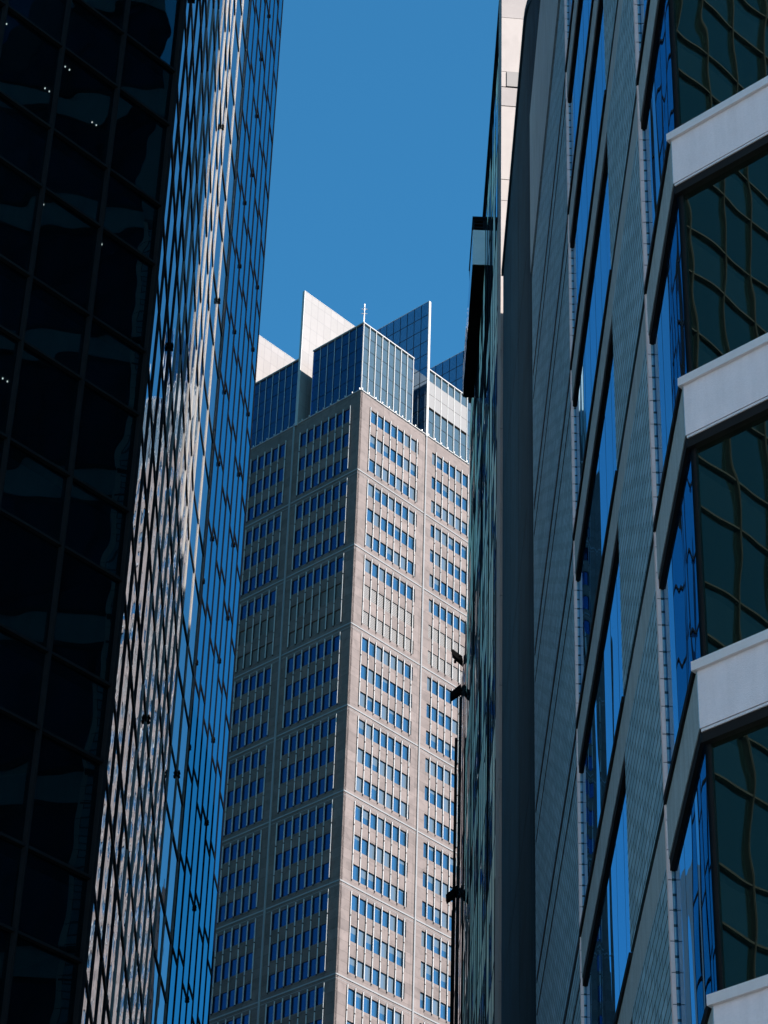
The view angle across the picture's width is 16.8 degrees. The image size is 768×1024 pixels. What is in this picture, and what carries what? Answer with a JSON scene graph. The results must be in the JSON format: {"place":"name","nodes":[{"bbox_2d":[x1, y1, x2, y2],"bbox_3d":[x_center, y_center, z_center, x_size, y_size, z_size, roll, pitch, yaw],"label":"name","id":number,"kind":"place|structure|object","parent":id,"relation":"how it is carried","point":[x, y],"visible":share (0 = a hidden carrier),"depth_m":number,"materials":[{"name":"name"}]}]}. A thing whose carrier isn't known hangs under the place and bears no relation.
{"place":"outdoors","nodes":[
{"label":"outdoors","id":0,"kind":"place"},
{"bbox_2d":[259,0,498,367],"label":"sky","id":1,"kind":"structure","parent":0,"point":[383,107],"materials":[{"name":"blue"}]},
{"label":"pavement","id":2,"kind":"structure","parent":0,"visible":0},
{"bbox_2d":[0,0,250,1023],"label":"dark glass tower","id":3,"kind":"structure","parent":2,"relation":"on","point":[120,120],"depth_m":51.48,"materials":[{"name":"glass"}]},
{"label":"ground","id":4,"kind":"structure","parent":0,"visible":0},
{"bbox_2d":[166,0,283,1023],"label":"blue glass tower","id":5,"kind":"structure","parent":4,"relation":"on","point":[191,964],"depth_m":114.47,"materials":[{"name":"blue glass"}]},
{"bbox_2d":[209,291,470,1023],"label":"stone tower","id":6,"kind":"structure","parent":4,"relation":"on","point":[336,880],"depth_m":320.67,"materials":[{"name":"stone"}]},
{"bbox_2d":[325,803,331,820],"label":"window","id":7,"kind":"structure","parent":6,"relation":"in","point":[328,807],"depth_m":304.47,"materials":[{"name":"blue glass"}]},
{"bbox_2d":[349,957,354,973],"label":"window","id":8,"kind":"structure","parent":6,"relation":"in","point":[351,961],"depth_m":293.49,"materials":[{"name":"blue glass"}]},
{"bbox_2d":[350,926,355,942],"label":"window","id":9,"kind":"structure","parent":6,"relation":"in","point":[353,930],"depth_m":295.72,"materials":[{"name":"blue glass"}]},
{"bbox_2d":[351,895,356,911],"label":"window","id":10,"kind":"structure","parent":6,"relation":"in","point":[354,899],"depth_m":297.97,"materials":[{"name":"blue glass"}]},
{"bbox_2d":[353,865,357,881],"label":"window","id":11,"kind":"structure","parent":6,"relation":"in","point":[355,869],"depth_m":300.23,"materials":[{"name":"blue glass"}]},
{"bbox_2d":[354,835,358,851],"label":"window","id":12,"kind":"structure","parent":6,"relation":"in","point":[356,839],"depth_m":302.44,"materials":[{"name":"blue glass"}]},
{"bbox_2d":[355,805,360,821],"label":"window","id":13,"kind":"structure","parent":6,"relation":"in","point":[357,809],"depth_m":304.73,"materials":[{"name":"blue glass"}]},
{"bbox_2d":[356,777,361,791],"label":"window","id":14,"kind":"structure","parent":6,"relation":"in","point":[359,781],"depth_m":306.90,"materials":[{"name":"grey glass"}]},
{"bbox_2d":[357,748,362,763],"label":"window","id":15,"kind":"structure","parent":6,"relation":"in","point":[360,752],"depth_m":309.23,"materials":[{"name":"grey glass"}]},
{"bbox_2d":[357,961,362,977],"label":"window","id":16,"kind":"structure","parent":6,"relation":"in","point":[359,965],"depth_m":294.21,"materials":[{"name":"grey glass"}]},
{"bbox_2d":[358,930,363,946],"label":"window","id":17,"kind":"structure","parent":6,"relation":"in","point":[360,934],"depth_m":296.52,"materials":[{"name":"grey glass"}]},
{"bbox_2d":[359,899,364,915],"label":"window","id":18,"kind":"structure","parent":6,"relation":"in","point":[362,903],"depth_m":298.77,"materials":[{"name":"blue glass"}]},
{"bbox_2d":[360,869,365,884],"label":"window","id":19,"kind":"structure","parent":6,"relation":"in","point":[363,873],"depth_m":301.04,"materials":[{"name":"blue glass"}]},
{"bbox_2d":[361,839,366,854],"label":"window","id":20,"kind":"structure","parent":6,"relation":"in","point":[364,843],"depth_m":303.25,"materials":[{"name":"blue glass"}]},
{"bbox_2d":[363,809,367,825],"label":"window","id":21,"kind":"structure","parent":6,"relation":"in","point":[365,814],"depth_m":305.55,"materials":[{"name":"blue glass"}]},
{"bbox_2d":[364,781,368,796],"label":"window","id":22,"kind":"structure","parent":6,"relation":"in","point":[366,785],"depth_m":307.80,"materials":[{"name":"blue glass"}]},
{"bbox_2d":[365,752,369,767],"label":"window","id":23,"kind":"structure","parent":6,"relation":"in","point":[367,756],"depth_m":309.99,"materials":[{"name":"blue glass"}]},
{"bbox_2d":[365,965,369,981],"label":"window","id":24,"kind":"structure","parent":6,"relation":"in","point":[367,969],"depth_m":295.00,"materials":[{"name":"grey glass"}]},
{"bbox_2d":[366,934,370,950],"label":"window","id":25,"kind":"structure","parent":6,"relation":"in","point":[368,938],"depth_m":297.24,"materials":[{"name":"blue glass"}]},
{"bbox_2d":[367,903,371,919],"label":"window","id":26,"kind":"structure","parent":6,"relation":"in","point":[369,907],"depth_m":299.50,"materials":[{"name":"blue glass"}]},
{"bbox_2d":[368,873,372,889],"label":"window","id":27,"kind":"structure","parent":6,"relation":"in","point":[370,877],"depth_m":301.70,"materials":[{"name":"blue glass"}]},
{"bbox_2d":[369,843,373,859],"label":"window","id":28,"kind":"structure","parent":6,"relation":"in","point":[371,847],"depth_m":303.99,"materials":[{"name":"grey glass"}]},
{"bbox_2d":[370,813,375,829],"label":"window","id":29,"kind":"structure","parent":6,"relation":"in","point":[372,818],"depth_m":306.23,"materials":[{"name":"blue glass"}]},
{"bbox_2d":[371,785,376,800],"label":"window","id":30,"kind":"structure","parent":6,"relation":"in","point":[373,789],"depth_m":308.48,"materials":[{"name":"blue glass"}]},
{"bbox_2d":[373,938,378,954],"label":"window","id":31,"kind":"structure","parent":6,"relation":"in","point":[376,942],"depth_m":298.00,"materials":[{"name":"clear glass"}]},
{"bbox_2d":[374,907,379,923],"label":"window","id":32,"kind":"structure","parent":6,"relation":"in","point":[377,911],"depth_m":300.30,"materials":[{"name":"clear glass"}]},
{"bbox_2d":[375,877,380,893],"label":"window","id":33,"kind":"structure","parent":6,"relation":"in","point":[378,881],"depth_m":302.51,"materials":[{"name":"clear glass"}]},
{"bbox_2d":[376,847,381,863],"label":"window","id":34,"kind":"structure","parent":6,"relation":"in","point":[379,851],"depth_m":304.81,"materials":[{"name":"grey glass"}]},
{"bbox_2d":[377,818,382,833],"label":"window","id":35,"kind":"structure","parent":6,"relation":"in","point":[380,822],"depth_m":307.05,"materials":[{"name":"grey glass"}]},
{"bbox_2d":[378,789,383,804],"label":"window","id":36,"kind":"structure","parent":6,"relation":"in","point":[381,793],"depth_m":309.31,"materials":[{"name":"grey glass"}]},
{"bbox_2d":[381,942,386,958],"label":"window","id":37,"kind":"structure","parent":6,"relation":"in","point":[383,945],"depth_m":298.77,"materials":[{"name":"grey glass"}]},
{"bbox_2d":[382,911,387,927],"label":"window","id":38,"kind":"structure","parent":6,"relation":"in","point":[384,915],"depth_m":300.96,"materials":[{"name":"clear glass"}]},
{"bbox_2d":[383,881,387,896],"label":"window","id":39,"kind":"structure","parent":6,"relation":"in","point":[385,885],"depth_m":303.29,"materials":[{"name":"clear glass"}]},
{"bbox_2d":[384,851,388,867],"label":"window","id":40,"kind":"structure","parent":6,"relation":"in","point":[386,855],"depth_m":305.55,"materials":[{"name":"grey glass"}]},
{"bbox_2d":[385,822,389,837],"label":"window","id":41,"kind":"structure","parent":6,"relation":"in","point":[387,826],"depth_m":307.80,"materials":[{"name":"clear glass"}]},
{"bbox_2d":[386,793,390,808],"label":"window","id":42,"kind":"structure","parent":6,"relation":"in","point":[388,797],"depth_m":310.06,"materials":[{"name":"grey glass"}]},
{"bbox_2d":[387,765,391,780],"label":"window","id":43,"kind":"structure","parent":6,"relation":"in","point":[389,769],"depth_m":312.34,"materials":[{"name":"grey glass"}]},
{"bbox_2d":[390,915,394,931],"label":"window","id":44,"kind":"structure","parent":6,"relation":"in","point":[392,919],"depth_m":301.85,"materials":[{"name":"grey glass"}]},
{"bbox_2d":[391,885,395,901],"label":"window","id":45,"kind":"structure","parent":6,"relation":"in","point":[393,889],"depth_m":304.07,"materials":[{"name":"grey glass"}]},
{"bbox_2d":[391,855,396,870],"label":"window","id":46,"kind":"structure","parent":6,"relation":"in","point":[394,860],"depth_m":306.38,"materials":[{"name":"blue glass"}]},
{"bbox_2d":[397,919,402,934],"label":"window","id":47,"kind":"structure","parent":6,"relation":"in","point":[399,923],"depth_m":302.58,"materials":[{"name":"blue glass"}]},
{"bbox_2d":[398,889,402,904],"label":"window","id":48,"kind":"structure","parent":6,"relation":"in","point":[400,893],"depth_m":304.85,"materials":[{"name":"blue glass"}]},
{"bbox_2d":[399,859,403,875],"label":"window","id":49,"kind":"structure","parent":6,"relation":"in","point":[401,863],"depth_m":307.05,"materials":[{"name":"blue glass"}]},
{"bbox_2d":[400,830,404,845],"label":"window","id":50,"kind":"structure","parent":6,"relation":"in","point":[402,834],"depth_m":309.38,"materials":[{"name":"blue glass"}]},
{"bbox_2d":[427,904,431,920],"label":"window","id":51,"kind":"structure","parent":6,"relation":"in","point":[429,908],"depth_m":307.88,"materials":[{"name":"blue glass"}]},
{"bbox_2d":[428,875,432,890],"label":"window","id":52,"kind":"structure","parent":6,"relation":"in","point":[430,879],"depth_m":310.14,"materials":[{"name":"blue glass"}]},
{"bbox_2d":[429,817,433,832],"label":"window","id":53,"kind":"structure","parent":6,"relation":"in","point":[431,821],"depth_m":314.64,"materials":[{"name":"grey glass"}]},
{"bbox_2d":[435,879,439,894],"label":"window","id":54,"kind":"structure","parent":6,"relation":"in","point":[437,883],"depth_m":310.86,"materials":[{"name":"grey glass"}]},
{"bbox_2d":[436,821,440,836],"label":"window","id":55,"kind":"structure","parent":6,"relation":"in","point":[438,825],"depth_m":315.41,"materials":[{"name":"blue glass"}]},
{"bbox_2d":[501,0,767,1023],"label":"banded office building","id":56,"kind":"structure","parent":4,"relation":"on","point":[635,566],"depth_m":36.59,"materials":[{"name":"concrete"}]},
{"bbox_2d":[578,0,583,101],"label":"side window","id":57,"kind":"structure","parent":56,"relation":"in","point":[580,26],"depth_m":51.73,"materials":[{"name":"blue glass"}]},
{"bbox_2d":[568,0,597,1023],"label":"side window","id":58,"kind":"structure","parent":56,"relation":"in","point":[591,987],"depth_m":46.19,"materials":[{"name":"blue glass"}]},
{"bbox_2d":[581,138,586,255],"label":"side window","id":59,"kind":"structure","parent":56,"relation":"in","point":[583,173],"depth_m":49.42,"materials":[{"name":"blue glass"}]},
{"bbox_2d":[583,0,588,59],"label":"side window","id":60,"kind":"structure","parent":56,"relation":"in","point":[585,2],"depth_m":50.68,"materials":[{"name":"blue glass"}]},
{"bbox_2d":[584,304,590,434],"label":"side window","id":61,"kind":"structure","parent":56,"relation":"in","point":[587,329],"depth_m":47.00,"materials":[{"name":"blue glass"}]},
{"bbox_2d":[586,103,591,217],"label":"side window","id":62,"kind":"structure","parent":56,"relation":"in","point":[588,131],"depth_m":48.51,"materials":[{"name":"blue glass"}]},
{"bbox_2d":[588,482,595,627],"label":"side window","id":63,"kind":"structure","parent":56,"relation":"in","point":[591,505],"depth_m":44.65,"materials":[{"name":"blue glass"}]},
{"bbox_2d":[589,266,596,397],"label":"side window","id":64,"kind":"structure","parent":56,"relation":"in","point":[592,291],"depth_m":46.13,"materials":[{"name":"blue glass"}]},
{"bbox_2d":[590,62,597,179],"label":"side window","id":65,"kind":"structure","parent":56,"relation":"in","point":[593,90],"depth_m":47.62,"materials":[{"name":"blue glass"}]},
{"bbox_2d":[592,677,600,838],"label":"side window","id":66,"kind":"structure","parent":56,"relation":"in","point":[595,722],"depth_m":42.30,"materials":[{"name":"blue glass"}]},
{"bbox_2d":[593,441,600,588],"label":"side window","id":67,"kind":"structure","parent":56,"relation":"in","point":[596,480],"depth_m":43.78,"materials":[{"name":"blue glass"}]},
{"bbox_2d":[594,219,601,355],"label":"side window","id":68,"kind":"structure","parent":56,"relation":"in","point":[597,260],"depth_m":45.26,"materials":[{"name":"blue glass"}]},
{"bbox_2d":[595,13,602,136],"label":"side window","id":69,"kind":"structure","parent":56,"relation":"in","point":[599,86],"depth_m":46.76,"materials":[{"name":"blue glass"}]},
{"bbox_2d":[597,900,604,1023],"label":"side window","id":70,"kind":"structure","parent":56,"relation":"in","point":[600,947],"depth_m":40.15,"materials":[{"name":"blue glass"}]},
{"bbox_2d":[598,645,606,806],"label":"side window","id":71,"kind":"structure","parent":56,"relation":"in","point":[601,689],"depth_m":41.41,"materials":[{"name":"blue glass"}]},
{"bbox_2d":[599,408,606,555],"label":"side window","id":72,"kind":"structure","parent":56,"relation":"in","point":[602,450],"depth_m":42.89,"materials":[{"name":"blue glass"}]},
{"bbox_2d":[601,0,605,96],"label":"side window","id":73,"kind":"structure","parent":56,"relation":"in","point":[602,13],"depth_m":46.09,"materials":[{"name":"blue glass"}]},
{"bbox_2d":[600,182,607,319],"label":"side window","id":74,"kind":"structure","parent":56,"relation":"in","point":[603,229],"depth_m":44.36,"materials":[{"name":"blue glass"}]},
{"bbox_2d":[605,159,610,276],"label":"side window","id":75,"kind":"structure","parent":56,"relation":"in","point":[606,175],"depth_m":43.73,"materials":[{"name":"blue glass"}]},
{"bbox_2d":[603,866,612,1023],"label":"side window","id":76,"kind":"structure","parent":56,"relation":"in","point":[606,897],"depth_m":39.11,"materials":[{"name":"blue glass"}]},
{"bbox_2d":[604,604,612,773],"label":"side window","id":77,"kind":"structure","parent":56,"relation":"in","point":[607,644],"depth_m":40.53,"materials":[{"name":"blue glass"}]},
{"bbox_2d":[604,366,613,518],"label":"side window","id":78,"kind":"structure","parent":56,"relation":"in","point":[608,409],"depth_m":42.01,"materials":[{"name":"blue glass"}]},
{"bbox_2d":[610,345,616,474],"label":"side window","id":79,"kind":"structure","parent":56,"relation":"in","point":[611,360],"depth_m":41.37,"materials":[{"name":"blue glass"}]},
{"bbox_2d":[609,835,619,1021],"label":"side window","id":80,"kind":"structure","parent":56,"relation":"in","point":[612,864],"depth_m":38.16,"materials":[{"name":"blue glass"}]},
{"bbox_2d":[610,568,619,740],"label":"side window","id":81,"kind":"structure","parent":56,"relation":"in","point":[613,600],"depth_m":39.65,"materials":[{"name":"blue glass"}]},
{"bbox_2d":[616,550,622,701],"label":"side window","id":82,"kind":"structure","parent":56,"relation":"in","point":[617,563],"depth_m":39.00,"materials":[{"name":"blue glass"}]},
{"bbox_2d":[616,800,626,989],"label":"side window","id":83,"kind":"structure","parent":56,"relation":"in","point":[619,827],"depth_m":37.28,"materials":[{"name":"blue glass"}]},
{"bbox_2d":[623,779,630,958],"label":"side window","id":84,"kind":"structure","parent":56,"relation":"in","point":[624,790],"depth_m":36.63,"materials":[{"name":"blue glass"}]},
{"bbox_2d":[639,0,646,44],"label":"side window","id":85,"kind":"structure","parent":56,"relation":"in","point":[642,3],"depth_m":38.85,"materials":[{"name":"blue glass"}]},
{"bbox_2d":[574,0,723,1023],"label":"window frame","id":86,"kind":"structure","parent":56,"relation":"in","point":[694,466],"depth_m":30.34,"materials":[{"name":"metal"}]},
{"bbox_2d":[644,85,655,251],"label":"side window","id":87,"kind":"structure","parent":56,"relation":"in","point":[648,127],"depth_m":36.79,"materials":[{"name":"blue glass"}]},
{"bbox_2d":[651,30,664,201],"bbox_3d":[3.782,-5.233,35.795,0.001,3.025,1.023,2,-35,0],"label":"side window","id":88,"kind":"structure","parent":56,"relation":"in","point":[656,73],"depth_m":35.96,"materials":[{"name":"blue glass"}]},
{"bbox_2d":[652,301,666,493],"bbox_3d":[3.644,-1.357,34.297,0.001,3.025,1.023,2,-35,0],"label":"side window","id":89,"kind":"structure","parent":56,"relation":"in","point":[659,394],"depth_m":34.42,"materials":[{"name":"blue glass"}]},
{"bbox_2d":[659,0,673,149],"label":"side window","id":90,"kind":"structure","parent":56,"relation":"in","point":[664,30],"depth_m":35.03,"materials":[{"name":"blue glass"}]},
{"bbox_2d":[661,248,675,444],"bbox_3d":[3.665,-1.949,33.463,0.001,3.025,1.023,2,-35,0],"label":"side window","id":91,"kind":"structure","parent":56,"relation":"in","point":[666,309],"depth_m":33.58,"materials":[{"name":"blue glass"}]},
{"bbox_2d":[662,547,678,767],"bbox_3d":[3.529,1.927,31.964,0.002,3.025,1.023,2,-35,0],"label":"side window","id":92,"kind":"structure","parent":56,"relation":"in","point":[667,590],"depth_m":32.05,"materials":[{"name":"blue glass"}]},
{"bbox_2d":[669,196,686,394],"bbox_3d":[3.687,-2.541,32.628,0.001,3.025,1.023,2,-35,0],"label":"side window","id":93,"kind":"structure","parent":56,"relation":"in","point":[674,244],"depth_m":32.70,"materials":[{"name":"blue glass"}]},
{"bbox_2d":[671,502,688,722],"bbox_3d":[3.551,1.335,31.130,0.001,3.025,1.023,2,-35,0],"label":"side window","id":94,"kind":"structure","parent":56,"relation":"in","point":[676,545],"depth_m":31.22,"materials":[{"name":"blue glass"}]},
{"bbox_2d":[674,834,691,1023],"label":"side window","id":95,"kind":"structure","parent":56,"relation":"in","point":[679,870],"depth_m":29.85,"materials":[{"name":"blue glass"}]},
{"bbox_2d":[680,450,700,677],"bbox_3d":[3.570,0.743,30.295,0.001,3.025,1.023,2,-35,0],"label":"side window","id":96,"kind":"structure","parent":56,"relation":"in","point":[687,515],"depth_m":30.34,"materials":[{"name":"blue glass"}]},
{"bbox_2d":[683,788,703,1023],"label":"side window","id":97,"kind":"structure","parent":56,"relation":"in","point":[690,852],"depth_m":28.88,"materials":[{"name":"blue glass"}]},
{"bbox_2d":[694,743,716,1009],"bbox_3d":[3.455,4.027,27.963,0.002,3.025,1.023,2,-35,0],"label":"side window","id":98,"kind":"structure","parent":56,"relation":"in","point":[700,786],"depth_m":27.99,"materials":[{"name":"blue glass"}]},
{"bbox_2d":[674,0,767,125],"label":"front window","id":99,"kind":"structure","parent":56,"relation":"in","point":[722,45],"depth_m":33.91,"materials":[{"name":"green glass"}]},
{"bbox_2d":[684,149,767,369],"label":"front window","id":100,"kind":"structure","parent":56,"relation":"in","point":[726,217],"depth_m":31.92,"materials":[{"name":"green glass"}]},
{"bbox_2d":[697,414,767,654],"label":"front window","id":101,"kind":"structure","parent":56,"relation":"in","point":[733,467],"depth_m":29.67,"materials":[{"name":"green glass"}]},
{"bbox_2d":[712,721,767,988],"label":"front window","id":102,"kind":"structure","parent":56,"relation":"in","point":[740,760],"depth_m":27.42,"materials":[{"name":"green glass"}]},
{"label":"pavement","id":103,"kind":"structure","parent":0,"visible":0},
{"bbox_2d":[450,625,466,1023],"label":"silver glass building","id":104,"kind":"structure","parent":103,"relation":"on","point":[458,966],"depth_m":104.31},
{"bbox_2d":[450,738,456,1023],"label":"mounting pole","id":105,"kind":"object","parent":104,"relation":"attached to","point":[453,897],"visible":1,"depth_m":104.69,"materials":[{"name":"black metal"}]},
{"bbox_2d":[446,885,458,903],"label":"floodlight","id":106,"kind":"object","parent":105,"relation":"attached to","point":[450,894],"visible":1,"depth_m":104.25,"materials":[{"name":"black metal"}]},
{"bbox_2d":[450,684,461,701],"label":"floodlight","id":107,"kind":"object","parent":104,"relation":"attached to","point":[455,693],"visible":1,"depth_m":109.40,"materials":[{"name":"black metal"}]},
{"bbox_2d":[452,649,462,666],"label":"floodlight","id":108,"kind":"object","parent":104,"relation":"attached to","point":[458,657],"visible":0.98,"depth_m":110.42,"materials":[{"name":"black metal"}]},
{"bbox_2d":[462,0,526,1023],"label":"pier and glass building","id":109,"kind":"structure","parent":103,"relation":"on","point":[482,900],"depth_m":87.92,"materials":[{"name":"glass"}]},
{"bbox_2d":[463,216,484,397],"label":"projecting roof box","id":110,"kind":"object","parent":109,"relation":"attached to","point":[477,260],"visible":0.99,"depth_m":100.93,"materials":[{"name":"black metal"}]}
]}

